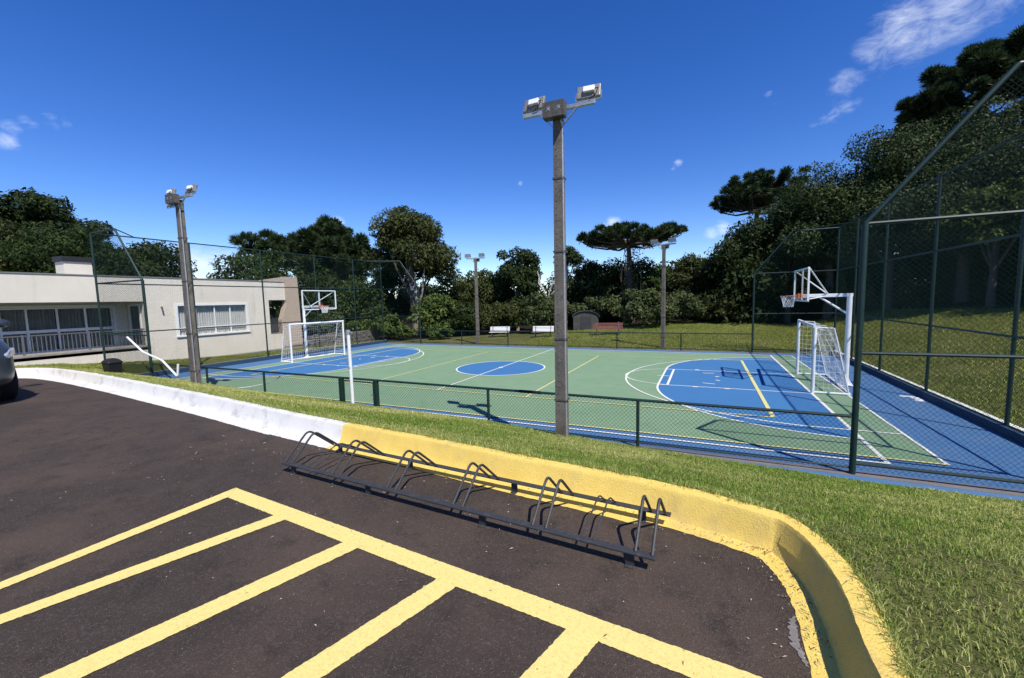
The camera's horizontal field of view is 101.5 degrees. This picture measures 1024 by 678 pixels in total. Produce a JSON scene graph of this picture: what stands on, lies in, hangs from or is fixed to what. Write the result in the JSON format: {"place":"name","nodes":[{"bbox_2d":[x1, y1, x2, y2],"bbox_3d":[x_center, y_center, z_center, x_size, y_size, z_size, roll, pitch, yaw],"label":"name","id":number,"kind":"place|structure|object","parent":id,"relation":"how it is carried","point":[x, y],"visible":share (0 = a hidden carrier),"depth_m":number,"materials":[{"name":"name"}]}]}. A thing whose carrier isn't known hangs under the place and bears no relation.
{"place":"outdoors","nodes":[
{"label":"outdoors","id":0,"kind":"place"},
{"bbox_2d":[0,378,811,677],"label":"parking asphalt","id":1,"kind":"structure","parent":0,"point":[74,439],"depth_m":2.38,"materials":[{"name":"black asphalt"}]},
{"bbox_2d":[0,319,18,400],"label":"parked car","id":2,"kind":"object","parent":1,"relation":"on","point":[9,386],"visible":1,"depth_m":6.91,"materials":[{"name":"grey paint"}]},
{"bbox_2d":[15,368,347,447],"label":"kerb","id":3,"kind":"structure","parent":1,"relation":"on","point":[282,423],"depth_m":6.01,"materials":[{"name":"white paint"}]},
{"bbox_2d":[0,488,761,677],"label":"parking stripes","id":4,"kind":"object","parent":1,"relation":"on","point":[565,653],"visible":1,"depth_m":2.06,"materials":[{"name":"yellow paint"}]},
{"bbox_2d":[0,421,832,676],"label":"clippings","id":5,"kind":"object","parent":1,"relation":"on","point":[754,547],"visible":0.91,"depth_m":2.32,"materials":[{"name":"plant"}]},
{"bbox_2d":[281,431,670,569],"bbox_3d":[-0.518,1.062,3.244,3.233,0.305,0.595,2,6,28],"label":"bike rack","id":6,"kind":"object","parent":1,"relation":"on","point":[630,553],"visible":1,"depth_m":2.95,"materials":[{"name":"grey metal"}]},
{"bbox_2d":[327,423,909,677],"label":"kerb","id":7,"kind":"structure","parent":1,"relation":"on","point":[856,643],"depth_m":2.58,"materials":[{"name":"yellow paint"}]},
{"bbox_2d":[787,615,808,666],"bbox_3d":[1.234,1.302,1.822,0.058,0.001,0.300,1,6,25],"label":"gutter patch","id":8,"kind":"object","parent":1,"relation":"on","point":[793,633],"visible":1,"depth_m":1.82,"materials":[{"name":"concrete"}]},
{"bbox_2d":[0,0,1023,307],"label":"sky","id":9,"kind":"structure","parent":0,"point":[283,115],"materials":[{"name":"blue"}]},
{"bbox_2d":[15,281,1023,677],"bbox_3d":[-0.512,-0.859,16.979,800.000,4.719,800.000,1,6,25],"label":"ground","id":10,"kind":"structure","parent":0,"point":[915,617],"depth_m":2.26,"materials":[{"name":"green plant"}]},
{"bbox_2d":[0,212,32,271],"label":"tree","id":11,"kind":"object","parent":10,"relation":"on","point":[4,264],"visible":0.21,"depth_m":26.94,"materials":[{"name":"green plant"}]},
{"bbox_2d":[0,186,113,241],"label":"tree","id":12,"kind":"object","parent":10,"relation":"on","point":[30,205],"visible":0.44,"depth_m":31.47,"materials":[{"name":"green plant"}]},
{"bbox_2d":[0,220,121,272],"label":"conifer tree","id":13,"kind":"object","parent":10,"relation":"on","point":[43,249],"visible":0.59,"depth_m":25.94,"materials":[{"name":"green plant"}]},
{"bbox_2d":[78,224,128,267],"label":"tree","id":14,"kind":"object","parent":10,"relation":"on","point":[97,228],"visible":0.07,"depth_m":30.18,"materials":[{"name":"green plant"}]},
{"bbox_2d":[101,358,122,372],"bbox_3d":[-13.931,0.936,14.571,0.517,0.530,0.413,1,6,25],"label":"rubbish bin","id":15,"kind":"object","parent":10,"relation":"on","point":[111,364],"visible":0.86,"depth_m":14.45,"materials":[{"name":"black plastic"}]},
{"bbox_2d":[92,239,197,277],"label":"tree","id":16,"kind":"object","parent":10,"relation":"on","point":[163,268],"visible":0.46,"depth_m":27.75,"materials":[{"name":"green plant"}]},
{"bbox_2d":[0,256,302,365],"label":"building","id":17,"kind":"structure","parent":10,"relation":"on","point":[51,318],"depth_m":19.10,"materials":[{"name":"beige paint"}]},
{"bbox_2d":[0,308,30,353],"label":"glazed door","id":18,"kind":"structure","parent":17,"relation":"in","point":[12,332],"depth_m":16.89,"materials":[{"name":"white"}]},
{"bbox_2d":[25,308,61,352],"bbox_3d":[-19.622,-0.379,17.509,0.080,1.850,0.900,1,6,25],"label":"glazed door","id":19,"kind":"structure","parent":17,"relation":"in","point":[50,330],"depth_m":17.51,"materials":[{"name":"white"}]},
{"bbox_2d":[56,307,88,349],"bbox_3d":[-19.246,-0.463,18.323,0.080,1.850,0.900,1,6,25],"label":"glazed door","id":20,"kind":"structure","parent":17,"relation":"in","point":[70,329],"depth_m":18.32,"materials":[{"name":"white"}]},
{"bbox_2d":[85,307,114,347],"bbox_3d":[-18.866,-0.548,19.145,0.080,1.850,0.920,1,6,25],"label":"glazed door","id":21,"kind":"structure","parent":17,"relation":"in","point":[88,328],"depth_m":19.04,"materials":[{"name":"white"}]},
{"bbox_2d":[128,304,142,344],"bbox_3d":[-17.751,-0.680,19.744,0.980,1.950,0.040,1,6,25],"label":"side door","id":22,"kind":"structure","parent":17,"relation":"in","point":[133,307],"depth_m":19.73,"materials":[{"name":"white"}]},
{"bbox_2d":[174,303,250,336],"bbox_3d":[-15.810,-1.071,22.171,0.278,1.650,3.660,1,6,25],"label":"window","id":23,"kind":"structure","parent":17,"relation":"in","point":[233,322],"depth_m":22.32,"materials":[{"name":"white"}]},
{"bbox_2d":[126,336,178,376],"bbox_3d":[-11.811,0.556,13.723,2.975,1.237,0.084,1,6,25],"label":"white pipe","id":24,"kind":"object","parent":10,"relation":"on","point":[155,357],"visible":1,"depth_m":13.53,"materials":[{"name":"plastic"}]},
{"bbox_2d":[165,184,201,383],"bbox_3d":[-9.205,-1.136,11.835,1.353,6.210,0.376,1,6,24],"label":"floodlight pole","id":25,"kind":"object","parent":10,"relation":"on","point":[172,198],"visible":0.98,"depth_m":11.81,"materials":[{"name":"metal"}]},
{"bbox_2d":[206,249,290,305],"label":"tree","id":26,"kind":"object","parent":10,"relation":"on","point":[237,269],"visible":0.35,"depth_m":32.22,"materials":[{"name":"green plant"}]},
{"bbox_2d":[274,301,321,334],"bbox_3d":[-15.241,-1.052,29.607,3.371,3.429,3.345,1,6,25],"label":"shrub","id":27,"kind":"object","parent":10,"relation":"on","point":[310,318],"visible":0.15,"depth_m":29.33,"materials":[{"name":"green plant"}]},
{"bbox_2d":[227,213,381,282],"bbox_3d":[-19.011,-5.830,39.624,9.161,12.155,13.986,11,14,67],"label":"araucaria tree","id":28,"kind":"object","parent":10,"relation":"on","point":[326,236],"visible":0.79,"depth_m":38.24,"materials":[{"name":"green plant"}]},
{"bbox_2d":[269,265,352,335],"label":"tree","id":29,"kind":"object","parent":10,"relation":"on","point":[329,278],"visible":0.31,"depth_m":33.86,"materials":[{"name":"green plant"}]},
{"bbox_2d":[307,306,346,334],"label":"shrub","id":30,"kind":"object","parent":10,"relation":"on","point":[332,316],"visible":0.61,"depth_m":30.65,"materials":[{"name":"green plant"}]},
{"bbox_2d":[307,330,376,345],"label":"stone wall","id":31,"kind":"structure","parent":10,"relation":"on","point":[367,334],"depth_m":29.07,"materials":[{"name":"grey stone"}]},
{"bbox_2d":[346,330,354,402],"bbox_3d":[-3.835,0.731,9.982,0.171,1.900,0.104,1,6,25],"label":"net post","id":32,"kind":"object","parent":10,"relation":"on","point":[348,332],"visible":0.92,"depth_m":9.96,"materials":[{"name":"white metal"}]},
{"bbox_2d":[320,274,392,325],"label":"tree","id":33,"kind":"object","parent":10,"relation":"on","point":[360,311],"visible":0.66,"depth_m":34.61,"materials":[{"name":"green plant"}]},
{"bbox_2d":[340,318,378,338],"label":"shrub","id":34,"kind":"object","parent":10,"relation":"on","point":[351,325],"visible":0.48,"depth_m":31.82,"materials":[{"name":"green plant"}]},
{"bbox_2d":[367,313,404,338],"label":"shrub","id":35,"kind":"object","parent":10,"relation":"on","point":[379,329],"visible":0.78,"depth_m":31.77,"materials":[{"name":"green plant"}]},
{"bbox_2d":[365,259,428,319],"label":"tree","id":36,"kind":"object","parent":10,"relation":"on","point":[406,305],"visible":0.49,"depth_m":38.79,"materials":[{"name":"green plant"}]},
{"bbox_2d":[393,325,416,339],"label":"shrub","id":37,"kind":"object","parent":10,"relation":"on","point":[407,329],"visible":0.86,"depth_m":31.01,"materials":[{"name":"green plant"}]},
{"bbox_2d":[359,205,460,334],"bbox_3d":[-8.088,-5.590,35.765,8.671,11.434,8.008,1,6,25],"label":"tree","id":38,"kind":"object","parent":10,"relation":"on","point":[409,239],"visible":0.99,"depth_m":34.00,"materials":[{"name":"green plant"}]},
{"bbox_2d":[407,292,458,334],"bbox_3d":[-6.105,-1.789,33.146,3.506,3.871,3.964,1,6,25],"label":"shrub","id":39,"kind":"object","parent":10,"relation":"on","point":[435,309],"visible":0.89,"depth_m":32.27,"materials":[{"name":"green plant"}]},
{"bbox_2d":[428,322,454,338],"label":"shrub","id":40,"kind":"object","parent":10,"relation":"on","point":[445,326],"visible":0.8,"depth_m":30.56,"materials":[{"name":"green plant"}]},
{"bbox_2d":[437,267,493,332],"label":"tree","id":41,"kind":"object","parent":10,"relation":"on","point":[462,292],"visible":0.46,"depth_m":36.39,"materials":[{"name":"green plant"}]},
{"bbox_2d":[440,301,490,334],"bbox_3d":[-3.705,-1.550,33.832,4.315,3.118,4.330,1,6,25],"label":"shrub","id":42,"kind":"object","parent":10,"relation":"on","point":[463,315],"visible":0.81,"depth_m":32.81,"materials":[{"name":"green plant"}]},
{"bbox_2d":[465,253,484,342],"bbox_3d":[-2.273,-2.346,26.934,1.353,6.210,0.375,0,6,16],"label":"floodlight pole","id":43,"kind":"object","parent":10,"relation":"on","point":[476,260],"visible":0.98,"depth_m":26.76,"materials":[{"name":"concrete"}]},
{"bbox_2d":[470,268,512,330],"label":"tree","id":44,"kind":"object","parent":10,"relation":"on","point":[494,298],"visible":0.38,"depth_m":36.95,"materials":[{"name":"green plant"}]},
{"bbox_2d":[471,300,524,332],"bbox_3d":[-1.034,-1.648,34.234,4.629,3.027,3.488,-5,7,-37],"label":"shrub","id":45,"kind":"object","parent":10,"relation":"on","point":[507,314],"visible":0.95,"depth_m":33.55,"materials":[{"name":"green plant"}]},
{"bbox_2d":[489,326,509,337],"bbox_3d":[-0.930,-0.539,31.153,1.500,0.865,0.569,0,5,11],"label":"park bench","id":46,"kind":"object","parent":10,"relation":"on","point":[500,328],"visible":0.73,"depth_m":31.30,"materials":[{"name":"white paint"}]},
{"bbox_2d":[493,246,543,330],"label":"tree","id":47,"kind":"object","parent":10,"relation":"on","point":[521,277],"visible":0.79,"depth_m":35.54,"materials":[{"name":"green plant"}]},
{"bbox_2d":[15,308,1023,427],"bbox_3d":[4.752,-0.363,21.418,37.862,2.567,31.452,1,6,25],"label":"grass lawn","id":48,"kind":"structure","parent":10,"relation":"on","point":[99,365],"depth_m":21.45,"materials":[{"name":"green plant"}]},
{"bbox_2d":[533,326,553,337],"bbox_3d":[2.167,-0.527,29.390,1.500,0.865,0.569,0,5,15],"label":"park bench","id":49,"kind":"object","parent":48,"relation":"on","point":[550,328],"visible":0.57,"depth_m":29.52,"materials":[{"name":"white paint"}]},
{"bbox_2d":[593,322,622,334],"bbox_3d":[6.490,-0.719,28.367,2.000,0.865,0.569,0,5,13],"label":"park bench","id":50,"kind":"object","parent":48,"relation":"on","point":[596,326],"visible":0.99,"depth_m":28.50,"materials":[{"name":"red wood"}]},
{"bbox_2d":[650,237,675,347],"bbox_3d":[8.033,-2.153,22.201,1.353,6.210,0.376,3,7,39],"label":"floodlight pole","id":51,"kind":"object","parent":48,"relation":"on","point":[664,247],"visible":0.94,"depth_m":22.05,"materials":[{"name":"concrete"}]},
{"bbox_2d":[537,271,553,325],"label":"dead tree","id":52,"kind":"object","parent":10,"relation":"on","point":[542,287],"visible":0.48,"depth_m":34.51,"materials":[{"name":"grey wood"}]},
{"bbox_2d":[520,292,573,327],"bbox_3d":[2.530,-2.005,33.194,3.775,3.552,4.459,-6,7,-44],"label":"shrub","id":53,"kind":"object","parent":10,"relation":"on","point":[541,310],"visible":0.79,"depth_m":32.34,"materials":[{"name":"green plant"}]},
{"bbox_2d":[523,83,601,436],"bbox_3d":[0.832,-0.987,7.098,1.353,6.210,0.376,1,6,25],"label":"floodlight pole","id":54,"kind":"object","parent":10,"relation":"on","point":[555,111],"visible":0.99,"depth_m":7.04,"materials":[{"name":"concrete"}]},
{"bbox_2d":[553,245,583,323],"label":"tree","id":55,"kind":"object","parent":10,"relation":"on","point":[572,255],"visible":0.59,"depth_m":41.34,"materials":[{"name":"green plant"}]},
{"bbox_2d":[553,258,616,313],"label":"tree","id":56,"kind":"object","parent":10,"relation":"on","point":[592,266],"visible":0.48,"depth_m":35.59,"materials":[{"name":"green plant"}]},
{"bbox_2d":[572,310,599,329],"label":"garden shed","id":57,"kind":"structure","parent":10,"relation":"on","point":[585,319],"depth_m":32.28,"materials":[{"name":"grey concrete"}]},
{"bbox_2d":[581,317,590,328],"bbox_3d":[5.705,-1.238,32.295,0.800,0.980,0.024,-1,5,7],"label":"shed door","id":58,"kind":"structure","parent":57,"relation":"in","point":[585,321],"depth_m":32.28,"materials":[{"name":"grey metal"}]},
{"bbox_2d":[156,342,1023,500],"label":"court slab","id":59,"kind":"structure","parent":10,"relation":"on","point":[805,359],"depth_m":7.88,"materials":[{"name":"blue paint"}]},
{"bbox_2d":[89,228,421,376],"bbox_3d":[-10.720,-1.786,21.602,3.227,5.576,15.086,1,6,25],"label":"court cage","id":60,"kind":"object","parent":59,"relation":"on","point":[145,314],"visible":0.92,"depth_m":18.47,"materials":[{"name":"green metal"}]},
{"bbox_2d":[301,290,336,356],"bbox_3d":[-9.905,-0.752,21.589,1.755,3.482,1.816,-5,6,-33],"label":"basketball hoop","id":61,"kind":"object","parent":59,"relation":"on","point":[304,321],"visible":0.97,"depth_m":21.63,"materials":[{"name":"white metal"}]},
{"bbox_2d":[179,345,947,465],"bbox_3d":[-0.463,1.180,17.167,22.180,0.003,13.200,1,6,25],"label":"court green area","id":62,"kind":"object","parent":59,"relation":"on","point":[603,373],"visible":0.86,"depth_m":12.90,"materials":[{"name":"paint"}]},
{"bbox_2d":[281,320,345,362],"bbox_3d":[-10.245,0.059,21.591,0.897,1.884,3.210,1,6,27],"label":"football goal","id":63,"kind":"object","parent":62,"relation":"on","point":[290,339],"visible":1,"depth_m":21.34,"materials":[{"name":"white metal"}]},
{"bbox_2d":[205,346,850,437],"bbox_3d":[-0.464,1.177,17.167,20.560,0.004,11.200,1,6,25],"label":"sports court","id":64,"kind":"object","parent":62,"relation":"on","point":[736,378],"visible":0.94,"depth_m":13.38,"materials":[{"name":"paint"}]},
{"bbox_2d":[177,344,949,464],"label":"court white lines","id":65,"kind":"object","parent":62,"relation":"on","point":[831,411],"visible":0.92,"depth_m":10.83,"materials":[{"name":"paint"}]},
{"bbox_2d":[251,349,947,464],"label":"court yellow lines","id":66,"kind":"object","parent":62,"relation":"on","point":[758,390],"visible":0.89,"depth_m":10.74,"materials":[{"name":"paint"}]},
{"bbox_2d":[795,319,850,395],"bbox_3d":[9.337,0.423,12.623,0.897,1.884,3.210,1,6,28],"label":"football goal","id":67,"kind":"object","parent":62,"relation":"on","point":[814,344],"visible":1,"depth_m":11.59,"materials":[{"name":"white metal"}]},
{"bbox_2d":[140,340,1023,444],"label":"court edge kerb","id":68,"kind":"structure","parent":59,"relation":"on","point":[976,417],"depth_m":11.50,"materials":[{"name":"blue paint"}]},
{"bbox_2d":[140,341,1023,430],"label":"kerb coping","id":69,"kind":"object","parent":59,"relation":"on","point":[977,410],"visible":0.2,"depth_m":10.06,"materials":[{"name":"paint"}]},
{"bbox_2d":[387,342,1023,496],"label":"concrete strip","id":70,"kind":"object","parent":59,"relation":"on","point":[894,478],"depth_m":6.52,"materials":[{"name":"concrete"}]},
{"bbox_2d":[151,363,851,468],"bbox_3d":[-3.608,1.425,10.347,19.303,0.920,0.100,1,6,25],"label":"fence","id":71,"kind":"object","parent":70,"relation":"on","point":[374,395],"visible":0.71,"depth_m":7.96,"materials":[{"name":"green metal"}]},
{"bbox_2d":[241,374,282,387],"bbox_3d":[-7.436,1.206,12.075,2.225,0.519,0.109,0,6,17],"label":"rope","id":72,"kind":"object","parent":71,"relation":"hanging from","point":[261,384],"visible":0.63,"depth_m":12.03,"materials":[{"name":"white fabric"}]},
{"bbox_2d":[420,330,751,351],"bbox_3d":[2.659,0.025,23.902,19.302,0.916,0.061,1,6,25],"label":"fence","id":73,"kind":"object","parent":70,"relation":"on","point":[617,340],"visible":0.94,"depth_m":22.63,"materials":[{"name":"green metal"}]},
{"bbox_2d":[780,267,852,386],"bbox_3d":[9.126,-0.394,12.827,1.816,3.482,1.755,-2,5,-8],"label":"basketball hoop","id":74,"kind":"object","parent":59,"relation":"on","point":[848,311],"visible":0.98,"depth_m":12.31,"materials":[{"name":"white metal"}]},
{"bbox_2d":[751,60,1023,488],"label":"court cage","id":75,"kind":"object","parent":59,"relation":"on","point":[860,301],"visible":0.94,"depth_m":7.70,"materials":[{"name":"green metal"}]},
{"bbox_2d":[899,395,924,401],"bbox_3d":[10.233,1.519,10.696,0.338,0.012,0.580,1,6,25],"label":"crumpled paper","id":76,"kind":"object","parent":59,"relation":"on","point":[917,398],"visible":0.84,"depth_m":10.70,"materials":[{"name":"white paper"}]},
{"bbox_2d":[569,293,623,322],"bbox_3d":[7.039,-2.276,34.520,4.677,3.012,3.977,1,6,25],"label":"shrub","id":77,"kind":"object","parent":10,"relation":"on","point":[611,305],"visible":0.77,"depth_m":33.95,"materials":[{"name":"green plant"}]},
{"bbox_2d":[602,257,642,319],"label":"tree","id":78,"kind":"object","parent":10,"relation":"on","point":[616,269],"visible":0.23,"depth_m":37.27,"materials":[{"name":"green plant"}]},
{"bbox_2d":[575,220,688,322],"bbox_3d":[9.862,-5.364,34.439,7.886,8.834,8.734,-4,6,-26],"label":"araucaria tree","id":79,"kind":"object","parent":10,"relation":"on","point":[616,236],"visible":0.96,"depth_m":33.47,"materials":[{"name":"green plant"}]},
{"bbox_2d":[619,288,679,325],"bbox_3d":[10.215,-2.237,31.382,4.479,3.235,4.067,1,6,25],"label":"shrub","id":80,"kind":"object","parent":10,"relation":"on","point":[641,305],"visible":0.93,"depth_m":30.60,"materials":[{"name":"green plant"}]},
{"bbox_2d":[632,255,671,302],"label":"tree","id":81,"kind":"object","parent":10,"relation":"on","point":[652,273],"visible":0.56,"depth_m":36.38,"materials":[{"name":"green plant"}]},
{"bbox_2d":[657,252,712,298],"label":"tree","id":82,"kind":"object","parent":10,"relation":"on","point":[679,270],"visible":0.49,"depth_m":35.82,"materials":[{"name":"green plant"}]},
{"bbox_2d":[666,290,708,322],"bbox_3d":[13.378,-2.357,32.213,3.254,2.821,3.419,3,7,37],"label":"shrub","id":83,"kind":"object","parent":10,"relation":"on","point":[690,305],"visible":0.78,"depth_m":31.33,"materials":[{"name":"green plant"}]},
{"bbox_2d":[353,225,1023,328],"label":"woods","id":84,"kind":"object","parent":10,"relation":"on","point":[745,300],"visible":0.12,"depth_m":32.52,"materials":[{"name":"green plant"}]},
{"bbox_2d":[683,259,726,299],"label":"tree","id":85,"kind":"object","parent":10,"relation":"on","point":[695,290],"visible":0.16,"depth_m":35.49,"materials":[{"name":"green plant"}]},
{"bbox_2d":[700,297,734,319],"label":"shrub","id":86,"kind":"object","parent":10,"relation":"on","point":[710,312],"visible":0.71,"depth_m":31.22,"materials":[{"name":"green plant"}]},
{"bbox_2d":[693,218,793,316],"bbox_3d":[18.420,-5.403,33.441,7.287,8.456,7.778,1,6,25],"label":"tree","id":87,"kind":"object","parent":10,"relation":"on","point":[736,248],"visible":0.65,"depth_m":32.01,"materials":[{"name":"green plant"}]},
{"bbox_2d":[708,164,811,312],"bbox_3d":[23.865,-9.077,41.007,8.712,14.496,8.591,1,6,25],"label":"araucaria tree","id":88,"kind":"object","parent":10,"relation":"on","point":[757,189],"visible":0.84,"depth_m":38.61,"materials":[{"name":"green plant"}]},
{"bbox_2d":[746,183,817,320],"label":"tree","id":89,"kind":"object","parent":10,"relation":"on","point":[781,195],"visible":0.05,"depth_m":32.50,"materials":[{"name":"green plant"}]},
{"bbox_2d":[744,206,841,322],"bbox_3d":[21.262,-5.397,31.851,6.381,8.917,6.908,3,7,38],"label":"tree","id":90,"kind":"object","parent":10,"relation":"on","point":[776,224],"visible":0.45,"depth_m":30.24,"materials":[{"name":"green plant"}]},
{"bbox_2d":[768,160,913,318],"bbox_3d":[22.332,-6.923,29.837,8.222,11.539,8.093,-1,5,3],"label":"tree","id":91,"kind":"object","parent":10,"relation":"on","point":[829,195],"visible":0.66,"depth_m":28.51,"materials":[{"name":"green plant"}]},
{"bbox_2d":[799,252,900,311],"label":"tree","id":92,"kind":"object","parent":10,"relation":"on","point":[843,282],"visible":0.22,"depth_m":29.88,"materials":[{"name":"green plant"}]},
{"bbox_2d":[819,117,975,310],"bbox_3d":[25.118,-7.733,27.223,9.739,12.369,8.268,-5,7,-37],"label":"tree","id":93,"kind":"object","parent":10,"relation":"on","point":[895,161],"visible":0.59,"depth_m":25.88,"materials":[{"name":"green plant"}]},
{"bbox_2d":[873,238,987,305],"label":"tree","id":94,"kind":"object","parent":10,"relation":"on","point":[928,276],"visible":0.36,"depth_m":27.04,"materials":[{"name":"green plant"}]},
{"bbox_2d":[875,92,1023,302],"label":"tree","id":95,"kind":"object","parent":10,"relation":"on","point":[974,148],"visible":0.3,"depth_m":23.94,"materials":[{"name":"green plant"}]},
{"bbox_2d":[882,24,1023,152],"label":"araucaria tree","id":96,"kind":"object","parent":10,"relation":"on","point":[981,69],"visible":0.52,"depth_m":36.52,"materials":[{"name":"green plant"}]},
{"bbox_2d":[932,176,1023,307],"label":"tree","id":97,"kind":"object","parent":10,"relation":"on","point":[971,194],"visible":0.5,"depth_m":21.49,"materials":[{"name":"green plant"}]},
{"bbox_2d":[946,120,1023,261],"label":"tree","id":98,"kind":"object","parent":10,"relation":"on","point":[1014,163],"visible":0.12,"depth_m":22.32,"materials":[{"name":"green plant"}]},
{"bbox_2d":[973,242,1023,295],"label":"tree","id":99,"kind":"object","parent":10,"relation":"on","point":[1006,273],"visible":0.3,"depth_m":24.10,"materials":[{"name":"green plant"}]}
]}

